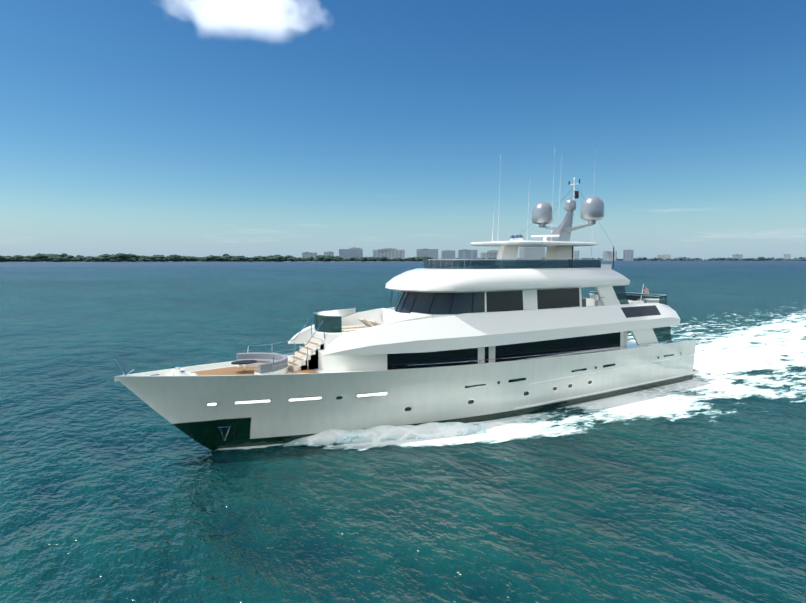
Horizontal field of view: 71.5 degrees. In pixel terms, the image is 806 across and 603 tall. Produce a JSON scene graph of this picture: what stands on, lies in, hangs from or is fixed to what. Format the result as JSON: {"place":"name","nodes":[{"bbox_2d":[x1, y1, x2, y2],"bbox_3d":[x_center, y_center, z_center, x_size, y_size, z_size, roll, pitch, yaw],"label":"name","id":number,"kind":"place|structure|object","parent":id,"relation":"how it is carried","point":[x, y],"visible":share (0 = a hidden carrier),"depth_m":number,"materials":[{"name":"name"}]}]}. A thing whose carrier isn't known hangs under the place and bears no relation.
{"place":"outdoors","nodes":[
{"label":"outdoors","id":0,"kind":"place"},
{"bbox_2d":[0,260,805,602],"bbox_3d":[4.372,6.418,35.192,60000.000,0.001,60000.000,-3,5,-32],"label":"sea water","id":1,"kind":"structure","parent":0,"point":[114,492],"depth_m":22.82,"materials":[{"name":"teal liquid"}]},
{"bbox_2d":[0,253,436,261],"bbox_3d":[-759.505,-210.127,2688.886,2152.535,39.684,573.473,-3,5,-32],"label":"tree line","id":2,"kind":"object","parent":1,"relation":"on","point":[64,257],"visible":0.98,"depth_m":2600.81,"materials":[{"name":"green plant"}]},
{"bbox_2d":[114,155,699,449],"bbox_3d":[4.397,-0.913,34.662,40.020,18.100,7.920,-3,5,-32],"label":"motor yacht","id":3,"kind":"object","parent":1,"relation":"on","point":[506,333],"visible":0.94,"depth_m":30.81,"materials":[{"name":"paint"}]},
{"bbox_2d":[287,416,584,446],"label":"bow wave","id":4,"kind":"object","parent":1,"relation":"on","point":[380,433],"visible":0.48,"depth_m":28.41,"materials":[{"name":"liquid"}]},
{"bbox_2d":[218,303,805,450],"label":"wake foam","id":5,"kind":"object","parent":1,"relation":"on","point":[714,358],"visible":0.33,"depth_m":38.86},
{"bbox_2d":[302,247,790,260],"bbox_3d":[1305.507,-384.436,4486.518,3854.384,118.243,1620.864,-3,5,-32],"label":"city buildings","id":6,"kind":"structure","parent":1,"relation":"on","point":[524,253],"depth_m":4256.02,"materials":[{"name":"grey concrete"}]},
{"bbox_2d":[597,257,805,260],"bbox_3d":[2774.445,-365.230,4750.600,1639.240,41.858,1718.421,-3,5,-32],"label":"shore trees","id":7,"kind":"object","parent":1,"relation":"on","point":[719,258],"visible":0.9,"depth_m":4822.64,"materials":[{"name":"green plant"}]},
{"bbox_2d":[0,0,805,259],"label":"sky","id":8,"kind":"structure","parent":0,"point":[196,128],"materials":[{"name":"blue"}]},
{"bbox_2d":[440,257,595,258],"bbox_3d":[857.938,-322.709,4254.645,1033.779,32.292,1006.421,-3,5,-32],"label":"shore trees","id":9,"kind":"object","parent":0,"point":[522,258],"visible":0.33,"depth_m":4241.46,"materials":[{"name":"green plant"}]}
]}

